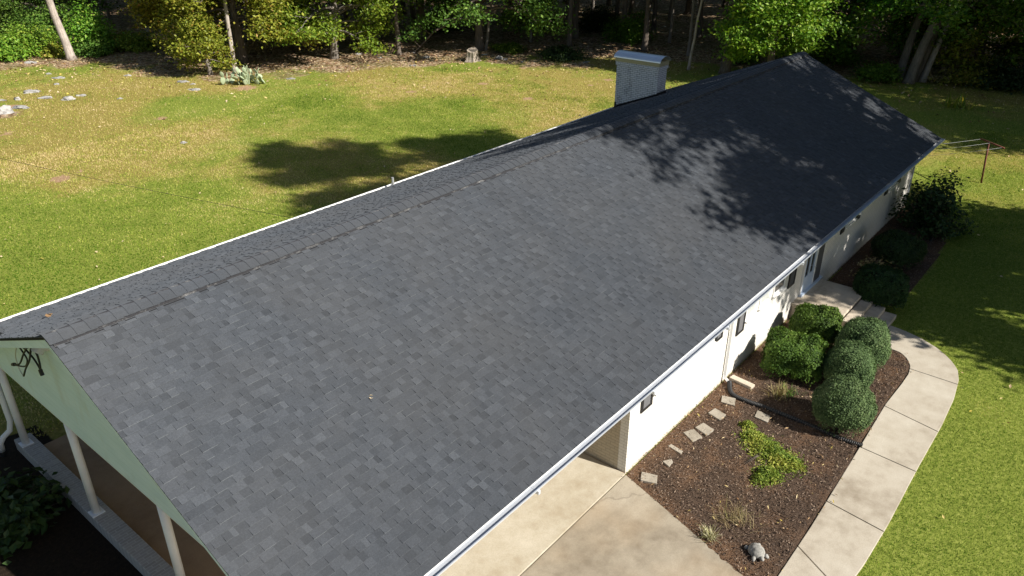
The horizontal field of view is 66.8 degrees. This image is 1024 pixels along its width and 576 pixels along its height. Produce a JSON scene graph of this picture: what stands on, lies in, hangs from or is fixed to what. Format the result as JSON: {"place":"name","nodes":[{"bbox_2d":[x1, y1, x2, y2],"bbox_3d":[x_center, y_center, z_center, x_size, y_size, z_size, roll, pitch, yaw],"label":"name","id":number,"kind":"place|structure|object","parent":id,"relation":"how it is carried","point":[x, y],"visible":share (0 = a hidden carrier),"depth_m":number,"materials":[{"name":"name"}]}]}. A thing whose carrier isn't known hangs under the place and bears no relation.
{"place":"outdoors","nodes":[
{"label":"outdoors","id":0,"kind":"place"},
{"bbox_2d":[44,434,623,575],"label":"carport floor","id":1,"kind":"structure","parent":0,"point":[129,504],"depth_m":15.47,"materials":[{"name":"concrete"}]},
{"bbox_2d":[0,0,1023,575],"bbox_3d":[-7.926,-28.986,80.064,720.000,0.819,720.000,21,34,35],"label":"lawn","id":2,"kind":"structure","parent":0,"point":[72,542],"depth_m":34.58,"materials":[{"name":"plant"}]},
{"bbox_2d":[0,105,14,114],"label":"rock","id":3,"kind":"object","parent":2,"relation":"on","point":[6,109],"visible":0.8,"depth_m":43.10,"materials":[{"name":"stone"}]},
{"bbox_2d":[12,105,28,108],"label":"rock","id":4,"kind":"object","parent":2,"relation":"on","point":[20,107],"visible":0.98,"depth_m":44.10,"materials":[{"name":"stone"}]},
{"bbox_2d":[0,28,45,62],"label":"understory bush","id":5,"kind":"object","parent":2,"relation":"on","point":[8,54],"visible":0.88,"depth_m":56.15,"materials":[{"name":"green plant"}]},
{"bbox_2d":[0,0,46,44],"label":"understory bush","id":6,"kind":"object","parent":2,"relation":"on","point":[3,18],"visible":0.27,"depth_m":61.93,"materials":[{"name":"green plant"}]},
{"bbox_2d":[1,15,60,57],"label":"understory bush","id":7,"kind":"object","parent":2,"relation":"on","point":[42,38],"visible":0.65,"depth_m":57.41,"materials":[{"name":"green plant"}]},
{"bbox_2d":[23,89,40,93],"bbox_3d":[-29.471,-12.069,47.663,1.183,0.250,0.733,-7,28,-14],"label":"rock","id":8,"kind":"object","parent":2,"relation":"on","point":[31,91],"visible":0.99,"depth_m":47.50,"materials":[{"name":"stone"}]},
{"bbox_2d":[0,467,71,564],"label":"hydrangea bush","id":9,"kind":"object","parent":2,"relation":"on","point":[23,505],"visible":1,"depth_m":14.83,"materials":[{"name":"green plant"}]},
{"bbox_2d":[3,2,69,42],"bbox_3d":[-37.638,-20.804,61.004,5.426,3.638,5.855,21,34,35],"label":"understory bush","id":10,"kind":"object","parent":2,"relation":"on","point":[31,19],"visible":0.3,"depth_m":60.97,"materials":[{"name":"green plant"}]},
{"bbox_2d":[35,41,65,57],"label":"understory bush","id":11,"kind":"object","parent":2,"relation":"on","point":[50,51],"visible":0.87,"depth_m":57.35,"materials":[{"name":"green plant"}]},
{"bbox_2d":[0,0,120,32],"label":"broadleaf tree","id":12,"kind":"object","parent":2,"relation":"on","point":[59,9],"visible":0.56,"depth_m":63.69,"materials":[{"name":"green plant"}]},
{"bbox_2d":[45,0,77,60],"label":"broadleaf tree","id":13,"kind":"object","parent":2,"relation":"on","point":[70,55],"visible":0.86,"depth_m":55.87,"materials":[{"name":"beige plant"}]},
{"bbox_2d":[57,0,124,55],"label":"understory bush","id":14,"kind":"object","parent":2,"relation":"on","point":[87,32],"visible":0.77,"depth_m":57.72,"materials":[{"name":"green plant"}]},
{"bbox_2d":[62,35,123,58],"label":"understory bush","id":15,"kind":"object","parent":2,"relation":"on","point":[86,49],"visible":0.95,"depth_m":57.35,"materials":[{"name":"green plant"}]},
{"bbox_2d":[107,25,132,51],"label":"understory bush","id":16,"kind":"object","parent":2,"relation":"on","point":[116,31],"visible":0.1,"depth_m":60.09,"materials":[{"name":"green plant"}]},
{"bbox_2d":[110,26,164,53],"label":"understory bush","id":17,"kind":"object","parent":2,"relation":"on","point":[135,42],"visible":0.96,"depth_m":59.35,"materials":[{"name":"green plant"}]},
{"bbox_2d":[116,0,220,45],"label":"broadleaf tree","id":18,"kind":"object","parent":2,"relation":"on","point":[143,8],"visible":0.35,"depth_m":55.13,"materials":[{"name":"green plant"}]},
{"bbox_2d":[167,10,243,75],"bbox_3d":[-20.287,-16.020,51.065,4.867,4.359,4.467,-6,28,-11],"label":"bush","id":19,"kind":"object","parent":2,"relation":"on","point":[196,44],"visible":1,"depth_m":50.50,"materials":[{"name":"green plant"}]},
{"bbox_2d":[223,0,236,71],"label":"broadleaf tree","id":20,"kind":"object","parent":2,"relation":"on","point":[229,34],"visible":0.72,"depth_m":52.14,"materials":[{"name":"beige plant"}]},
{"bbox_2d":[219,65,265,84],"bbox_3d":[-17.122,-13.576,49.401,2.589,1.206,1.313,5,28,10],"label":"prickly pear","id":21,"kind":"object","parent":2,"relation":"on","point":[243,76],"visible":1,"depth_m":49.35,"materials":[{"name":"plant"}]},
{"bbox_2d":[141,0,344,63],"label":"broadleaf tree","id":22,"kind":"object","parent":2,"relation":"on","point":[264,17],"visible":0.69,"depth_m":52.55,"materials":[{"name":"green plant"}]},
{"bbox_2d":[246,3,255,44],"bbox_3d":[-19.566,-26.716,54.780,13.840,20.039,11.804,9,28,16],"label":"woodland tree","id":23,"kind":"object","parent":2,"relation":"on","point":[248,22],"visible":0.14,"depth_m":58.46,"materials":[{"name":"brown plant"}]},
{"bbox_2d":[245,39,270,54],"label":"understory bush","id":24,"kind":"object","parent":2,"relation":"on","point":[254,47],"visible":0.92,"depth_m":58.48,"materials":[{"name":"green plant"}]},
{"bbox_2d":[255,0,413,59],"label":"broadleaf tree","id":25,"kind":"object","parent":2,"relation":"on","point":[334,27],"visible":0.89,"depth_m":54.87,"materials":[{"name":"green plant"}]},
{"bbox_2d":[392,0,401,54],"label":"woodland tree","id":26,"kind":"object","parent":2,"relation":"on","point":[398,45],"visible":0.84,"depth_m":57.43,"materials":[{"name":"brown plant"}]},
{"bbox_2d":[400,0,406,14],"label":"woodland tree","id":27,"kind":"object","parent":2,"relation":"on","point":[403,8],"visible":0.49,"depth_m":75.52,"materials":[{"name":"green plant"}]},
{"bbox_2d":[410,0,415,22],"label":"woodland tree","id":28,"kind":"object","parent":2,"relation":"on","point":[412,12],"visible":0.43,"depth_m":70.16,"materials":[{"name":"brown plant"}]},
{"bbox_2d":[416,1,427,37],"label":"woodland tree","id":29,"kind":"object","parent":2,"relation":"on","point":[420,11],"visible":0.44,"depth_m":63.88,"materials":[{"name":"brown plant"}]},
{"bbox_2d":[415,14,462,32],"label":"understory bush","id":30,"kind":"object","parent":2,"relation":"on","point":[450,28],"visible":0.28,"depth_m":66.76,"materials":[{"name":"green plant"}]},
{"bbox_2d":[464,47,480,62],"bbox_3d":[-2.923,-16.938,56.337,1.320,0.970,1.347,21,34,35],"label":"tree stump","id":31,"kind":"object","parent":2,"relation":"on","point":[472,54],"visible":1,"depth_m":56.09,"materials":[{"name":"brown wood"}]},
{"bbox_2d":[0,50,944,575],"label":"ranch house","id":32,"kind":"structure","parent":2,"relation":"on","point":[438,370],"depth_m":14.35,"materials":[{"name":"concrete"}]},
{"bbox_2d":[0,158,290,217],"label":"utility cable","id":33,"kind":"object","parent":32,"relation":"attached to","point":[151,190],"visible":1,"depth_m":22.34,"materials":[{"name":"rubber"}]},
{"bbox_2d":[653,339,716,395],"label":"wall","id":34,"kind":"structure","parent":32,"relation":"in","point":[713,342],"depth_m":17.19,"materials":[{"name":"white paint"}]},
{"bbox_2d":[745,303,757,323],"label":"wall","id":35,"kind":"structure","parent":32,"relation":"in","point":[751,313],"depth_m":19.69,"materials":[{"name":"white paint"}]},
{"bbox_2d":[758,290,771,311],"bbox_3d":[6.619,-0.025,20.067,0.074,1.125,0.720,21,34,35],"label":"window","id":36,"kind":"structure","parent":32,"relation":"in","point":[764,301],"depth_m":20.26,"materials":[{"name":"white paint"}]},
{"bbox_2d":[772,278,786,298],"bbox_3d":[7.215,-0.353,20.708,0.074,1.125,0.810,21,34,35],"label":"window","id":37,"kind":"structure","parent":32,"relation":"in","point":[779,288],"depth_m":20.91,"materials":[{"name":"white paint"}]},
{"bbox_2d":[798,249,822,296],"bbox_3d":[8.891,-0.924,22.664,0.097,2.010,1.690,21,34,35],"label":"door","id":38,"kind":"structure","parent":32,"relation":"in","point":[807,283],"depth_m":22.67,"materials":[{"name":"paint"}]},
{"bbox_2d":[395,0,577,53],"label":"broadleaf tree","id":39,"kind":"object","parent":2,"relation":"on","point":[477,12],"visible":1,"depth_m":57.17,"materials":[{"name":"green plant"}]},
{"bbox_2d":[484,1,492,50],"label":"broadleaf tree","id":40,"kind":"object","parent":2,"relation":"on","point":[487,37],"visible":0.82,"depth_m":59.42,"materials":[{"name":"brown plant"}]},
{"bbox_2d":[488,41,531,54],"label":"understory bush","id":41,"kind":"object","parent":2,"relation":"on","point":[512,47],"visible":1,"depth_m":59.09,"materials":[{"name":"green plant"}]},
{"bbox_2d":[505,0,514,31],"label":"woodland tree","id":42,"kind":"object","parent":2,"relation":"on","point":[509,3],"visible":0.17,"depth_m":66.57,"materials":[{"name":"brown plant"}]},
{"bbox_2d":[0,39,1023,148],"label":"leaf litter","id":43,"kind":"object","parent":2,"relation":"on","point":[423,70],"visible":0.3,"depth_m":54.70,"materials":[{"name":"plant"}]},
{"bbox_2d":[0,63,1023,518],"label":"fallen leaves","id":44,"kind":"object","parent":2,"relation":"on","point":[454,153],"visible":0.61,"depth_m":37.06,"materials":[{"name":"brown plant"}]},
{"bbox_2d":[518,2,564,27],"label":"understory bush","id":45,"kind":"object","parent":2,"relation":"on","point":[523,17],"visible":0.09,"depth_m":69.86,"materials":[{"name":"green plant"}]},
{"bbox_2d":[533,44,595,62],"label":"understory bush","id":46,"kind":"object","parent":2,"relation":"on","point":[564,53],"visible":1,"depth_m":56.84,"materials":[{"name":"green plant"}]},
{"bbox_2d":[566,0,572,47],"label":"woodland tree","id":47,"kind":"object","parent":2,"relation":"on","point":[570,16],"visible":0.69,"depth_m":60.13,"materials":[{"name":"brown plant"}]},
{"bbox_2d":[572,0,579,38],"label":"woodland tree","id":48,"kind":"object","parent":2,"relation":"on","point":[575,19],"visible":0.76,"depth_m":63.88,"materials":[{"name":"brown plant"}]},
{"bbox_2d":[620,0,627,32],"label":"woodland tree","id":49,"kind":"object","parent":2,"relation":"on","point":[625,6],"visible":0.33,"depth_m":62.82,"materials":[{"name":"brown plant"}]},
{"bbox_2d":[598,7,657,46],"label":"understory bush","id":50,"kind":"object","parent":2,"relation":"on","point":[631,31],"visible":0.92,"depth_m":62.35,"materials":[{"name":"green plant"}]},
{"bbox_2d":[628,0,634,14],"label":"woodland tree","id":51,"kind":"object","parent":2,"relation":"on","point":[632,2],"visible":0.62,"depth_m":75.69,"materials":[{"name":"brown plant"}]},
{"bbox_2d":[640,0,660,51],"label":"woodland tree","id":52,"kind":"object","parent":2,"relation":"on","point":[644,46],"visible":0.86,"depth_m":59.23,"materials":[{"name":"brown plant"}]},
{"bbox_2d":[650,0,657,34],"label":"woodland tree","id":53,"kind":"object","parent":2,"relation":"on","point":[654,15],"visible":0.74,"depth_m":65.74,"materials":[{"name":"brown plant"}]},
{"bbox_2d":[667,0,671,20],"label":"woodland tree","id":54,"kind":"object","parent":2,"relation":"on","point":[669,13],"visible":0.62,"depth_m":72.44,"materials":[{"name":"brown plant"}]},
{"bbox_2d":[667,0,674,42],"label":"woodland tree","id":55,"kind":"object","parent":2,"relation":"on","point":[671,25],"visible":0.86,"depth_m":62.06,"materials":[{"name":"grey plant"}]},
{"bbox_2d":[684,0,691,13],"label":"woodland tree","id":56,"kind":"object","parent":2,"relation":"on","point":[688,7],"visible":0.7,"depth_m":76.01,"materials":[{"name":"brown plant"}]},
{"bbox_2d":[686,0,694,55],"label":"woodland tree","id":57,"kind":"object","parent":2,"relation":"on","point":[690,31],"visible":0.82,"depth_m":57.08,"materials":[{"name":"grey plant"}]},
{"bbox_2d":[687,0,702,69],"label":"broadleaf tree","id":58,"kind":"object","parent":2,"relation":"on","point":[693,44],"visible":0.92,"depth_m":52.85,"materials":[{"name":"brown plant"}]},
{"bbox_2d":[696,0,703,36],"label":"woodland tree","id":59,"kind":"object","parent":2,"relation":"on","point":[699,29],"visible":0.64,"depth_m":64.18,"materials":[{"name":"brown plant"}]},
{"bbox_2d":[718,0,740,73],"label":"broadleaf tree","id":60,"kind":"object","parent":2,"relation":"on","point":[725,66],"visible":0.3,"depth_m":52.01,"materials":[{"name":"brown plant"}]},
{"bbox_2d":[722,46,767,64],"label":"understory bush","id":61,"kind":"object","parent":2,"relation":"on","point":[752,60],"visible":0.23,"depth_m":54.85,"materials":[{"name":"green plant"}]},
{"bbox_2d":[697,0,858,63],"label":"broadleaf tree","id":62,"kind":"object","parent":2,"relation":"on","point":[803,25],"visible":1,"depth_m":47.85,"materials":[{"name":"green plant"}]},
{"bbox_2d":[806,33,867,66],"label":"understory bush","id":63,"kind":"object","parent":2,"relation":"on","point":[848,60],"visible":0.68,"depth_m":54.44,"materials":[{"name":"green plant"}]},
{"bbox_2d":[789,279,895,328],"bbox_3d":[9.589,0.675,22.403,2.399,0.600,2.107,21,34,35],"label":"entry stoop","id":64,"kind":"object","parent":2,"relation":"on","point":[848,302],"visible":0.48,"depth_m":22.40,"materials":[{"name":"concrete"}]},
{"bbox_2d":[778,325,958,575],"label":"walkway","id":65,"kind":"structure","parent":2,"relation":"on","point":[844,533],"depth_m":16.51,"materials":[{"name":"concrete"}]},
{"bbox_2d":[787,0,961,63],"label":"broadleaf tree","id":66,"kind":"object","parent":2,"relation":"on","point":[889,31],"visible":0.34,"depth_m":52.10,"materials":[{"name":"green plant"}]},
{"bbox_2d":[848,59,908,84],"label":"understory bush","id":67,"kind":"object","parent":2,"relation":"on","point":[882,73],"visible":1,"depth_m":49.91,"materials":[{"name":"green plant"}]},
{"bbox_2d":[831,0,1023,83],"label":"broadleaf tree","id":68,"kind":"object","parent":2,"relation":"on","point":[911,73],"visible":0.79,"depth_m":48.10,"materials":[{"name":"green plant"}]},
{"bbox_2d":[842,0,1023,78],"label":"broadleaf tree","id":69,"kind":"object","parent":2,"relation":"on","point":[906,52],"visible":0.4,"depth_m":49.15,"materials":[{"name":"green plant"}]},
{"bbox_2d":[856,0,1023,82],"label":"broadleaf tree","id":70,"kind":"object","parent":2,"relation":"on","point":[928,66],"visible":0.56,"depth_m":47.86,"materials":[{"name":"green plant"}]},
{"bbox_2d":[866,0,1023,81],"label":"broadleaf tree","id":71,"kind":"object","parent":2,"relation":"on","point":[926,54],"visible":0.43,"depth_m":48.85,"materials":[{"name":"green plant"}]},
{"bbox_2d":[919,61,973,85],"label":"understory bush","id":72,"kind":"object","parent":2,"relation":"on","point":[936,69],"visible":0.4,"depth_m":50.11,"materials":[{"name":"green plant"}]},
{"bbox_2d":[871,2,1023,57],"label":"broadleaf tree","id":73,"kind":"object","parent":2,"relation":"on","point":[879,38],"visible":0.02,"depth_m":56.05,"materials":[{"name":"green plant"}]},
{"bbox_2d":[936,91,977,109],"bbox_3d":[25.385,-10.668,44.068,1.939,0.835,2.161,-2,27,-4],"label":"lawn sapling","id":74,"kind":"object","parent":2,"relation":"on","point":[959,102],"visible":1,"depth_m":44.32,"materials":[{"name":"green plant"}]},
{"bbox_2d":[900,0,1023,79],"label":"broadleaf tree","id":75,"kind":"object","parent":2,"relation":"on","point":[964,48],"visible":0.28,"depth_m":49.78,"materials":[{"name":"green plant"}]},
{"bbox_2d":[927,63,1000,89],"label":"understory bush","id":76,"kind":"object","parent":2,"relation":"on","point":[966,77],"visible":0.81,"depth_m":48.76,"materials":[{"name":"green plant"}]},
{"bbox_2d":[918,0,1023,72],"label":"broadleaf tree","id":77,"kind":"object","parent":2,"relation":"on","point":[1015,44],"visible":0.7,"depth_m":48.18,"materials":[{"name":"green plant"}]},
{"bbox_2d":[980,138,1004,182],"bbox_3d":[19.833,-5.162,32.424,0.180,1.876,1.389,-5,28,-10],"label":"clothesline pole","id":78,"kind":"object","parent":2,"relation":"on","point":[985,160],"visible":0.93,"depth_m":32.36,"materials":[{"name":"metal"}]},
{"bbox_2d":[440,452,624,575],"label":"apron pavement","id":79,"kind":"structure","parent":0,"point":[525,536],"depth_m":15.12,"materials":[{"name":"concrete"}]},
{"bbox_2d":[521,475,742,575],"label":"driveway","id":80,"kind":"structure","parent":0,"point":[625,525],"depth_m":14.58,"materials":[{"name":"concrete"}]},
{"bbox_2d":[626,201,947,575],"bbox_3d":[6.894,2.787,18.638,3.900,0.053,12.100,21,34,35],"label":"mulch ground","id":81,"kind":"structure","parent":0,"point":[801,531],"depth_m":16.52,"materials":[{"name":"wood"}]},
{"bbox_2d":[641,472,656,484],"bbox_3d":[2.872,4.000,16.268,0.370,0.083,0.278,9,28,17],"label":"stepping stone","id":82,"kind":"object","parent":81,"relation":"on","point":[650,478],"visible":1,"depth_m":16.22,"materials":[{"name":"stone"}]},
{"bbox_2d":[668,444,682,453],"bbox_3d":[3.610,3.570,17.110,0.105,0.079,0.351,-21,34,-35],"label":"stepping stone","id":83,"kind":"object","parent":81,"relation":"on","point":[676,448],"visible":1,"depth_m":17.09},
{"bbox_2d":[683,429,701,441],"bbox_3d":[4.090,3.351,17.538,0.294,0.081,0.366,-12,29,-22],"label":"stepping stone","id":84,"kind":"object","parent":81,"relation":"on","point":[693,435],"visible":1,"depth_m":17.51,"materials":[{"name":"stone"}]},
{"bbox_2d":[695,423,713,435],"bbox_3d":[4.407,3.246,17.743,0.300,0.079,0.358,-18,32,-32],"label":"stepping stone","id":85,"kind":"object","parent":81,"relation":"on","point":[704,428],"visible":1,"depth_m":17.70,"materials":[{"name":"stone"}]},
{"bbox_2d":[695,522,720,542],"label":"grass tuft","id":86,"kind":"object","parent":81,"relation":"on","point":[709,535],"visible":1,"depth_m":14.77,"materials":[{"name":"plant"}]},
{"bbox_2d":[708,408,725,420],"bbox_3d":[4.825,2.988,18.247,0.281,0.082,0.373,-19,33,-32],"label":"stepping stone","id":87,"kind":"object","parent":81,"relation":"on","point":[715,413],"visible":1,"depth_m":18.21,"materials":[{"name":"stone"}]},
{"bbox_2d":[721,396,735,406],"bbox_3d":[5.215,2.742,18.729,0.348,0.081,0.310,11,29,20],"label":"stepping stone","id":88,"kind":"object","parent":81,"relation":"on","point":[727,399],"visible":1,"depth_m":18.70,"materials":[{"name":"stone"}]},
{"bbox_2d":[710,495,770,539],"bbox_3d":[4.412,4.428,15.066,1.081,0.358,1.276,-11,29,-21],"label":"withered clump","id":89,"kind":"object","parent":81,"relation":"on","point":[734,515],"visible":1,"depth_m":15.18,"materials":[{"name":"plant"}]},
{"bbox_2d":[729,375,754,389],"bbox_3d":[5.744,2.368,19.400,0.180,0.120,0.620,-24,35,-38],"label":"concrete block","id":90,"kind":"object","parent":81,"relation":"on","point":[743,382],"depth_m":19.34,"materials":[{"name":"concrete"}]},
{"bbox_2d":[744,543,768,561],"bbox_3d":[4.542,4.864,14.380,0.346,0.197,0.472,-6,28,-11],"label":"turtle statue","id":91,"kind":"object","parent":81,"relation":"on","point":[756,551],"visible":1,"depth_m":14.30,"materials":[{"name":"stone"}]},
{"bbox_2d":[755,411,769,422],"bbox_3d":[5.861,3.029,18.168,0.382,0.075,0.316,20,32,35],"label":"stepping stone","id":92,"kind":"object","parent":81,"relation":"on","point":[759,414],"visible":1,"depth_m":18.14,"materials":[{"name":"stone"}]},
{"bbox_2d":[732,420,812,489],"bbox_3d":[5.669,3.576,16.921,1.499,0.254,2.470,1,27,1],"label":"juniper mat","id":93,"kind":"object","parent":81,"relation":"on","point":[777,454],"visible":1,"depth_m":16.73,"materials":[{"name":"green plant"}]},
{"bbox_2d":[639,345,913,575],"bbox_3d":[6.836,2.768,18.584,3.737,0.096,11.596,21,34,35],"label":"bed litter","id":94,"kind":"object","parent":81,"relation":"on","point":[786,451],"visible":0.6,"depth_m":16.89,"materials":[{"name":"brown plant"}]},
{"bbox_2d":[764,379,798,402],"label":"lily clump","id":95,"kind":"object","parent":81,"relation":"on","point":[778,391],"visible":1,"depth_m":18.91,"materials":[{"name":"plant"}]},
{"bbox_2d":[780,382,806,398],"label":"weed clump","id":96,"kind":"object","parent":81,"relation":"on","point":[787,393],"visible":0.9,"depth_m":18.93,"materials":[{"name":"green plant"}]},
{"bbox_2d":[759,326,828,385],"bbox_3d":[7.147,1.665,19.689,1.613,1.069,1.584,11,29,20],"label":"clipped shrub","id":97,"kind":"object","parent":81,"relation":"on","point":[798,354],"visible":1,"depth_m":19.26,"materials":[{"name":"green plant"}]},
{"bbox_2d":[727,380,862,447],"bbox_3d":[6.434,2.989,18.175,0.507,0.154,3.455,-24,35,-38],"label":"drain pipe","id":98,"kind":"object","parent":81,"relation":"on","point":[773,410],"visible":1,"depth_m":18.14,"materials":[{"name":"black plastic"}]},
{"bbox_2d":[788,302,844,345],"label":"clipped shrub","id":99,"kind":"object","parent":81,"relation":"on","point":[823,321],"visible":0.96,"depth_m":20.74,"materials":[{"name":"green plant"}]},
{"bbox_2d":[811,374,878,438],"bbox_3d":[7.537,2.595,17.595,1.457,1.262,1.480,13,30,24],"label":"clipped shrub","id":100,"kind":"object","parent":81,"relation":"on","point":[839,401],"visible":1,"depth_m":17.20,"materials":[{"name":"green plant"}]},
{"bbox_2d":[822,339,877,387],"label":"clipped shrub","id":101,"kind":"object","parent":81,"relation":"on","point":[856,359],"visible":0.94,"depth_m":18.65,"materials":[{"name":"green plant"}]},
{"bbox_2d":[833,316,891,367],"bbox_3d":[9.046,1.372,19.955,1.374,1.324,1.388,14,30,25],"label":"clipped shrub","id":102,"kind":"object","parent":81,"relation":"on","point":[873,333],"visible":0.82,"depth_m":19.50,"materials":[{"name":"green plant"}]},
{"bbox_2d":[829,206,945,292],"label":"mulch ground","id":103,"kind":"structure","parent":0,"point":[864,249],"depth_m":25.90,"materials":[{"name":"wood"}]},
{"bbox_2d":[849,255,902,275],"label":"shrub","id":104,"kind":"object","parent":103,"relation":"on","point":[873,260],"visible":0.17,"depth_m":24.82,"materials":[{"name":"green plant"}]},
{"bbox_2d":[852,262,909,312],"bbox_3d":[10.889,-0.065,22.904,1.564,1.180,1.579,14,30,25],"label":"clipped shrub","id":105,"kind":"object","parent":103,"relation":"on","point":[880,285],"visible":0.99,"depth_m":22.42,"materials":[{"name":"green plant"}]},
{"bbox_2d":[869,229,927,270],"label":"clipped shrub","id":106,"kind":"object","parent":103,"relation":"on","point":[896,247],"visible":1,"depth_m":24.86,"materials":[{"name":"green plant"}]},
{"bbox_2d":[885,166,978,241],"bbox_3d":[15.053,-3.134,27.549,2.724,2.629,2.841,-11,29,-20],"label":"leafy bush","id":107,"kind":"object","parent":103,"relation":"on","point":[930,210],"visible":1,"depth_m":27.33,"materials":[{"name":"green plant"}]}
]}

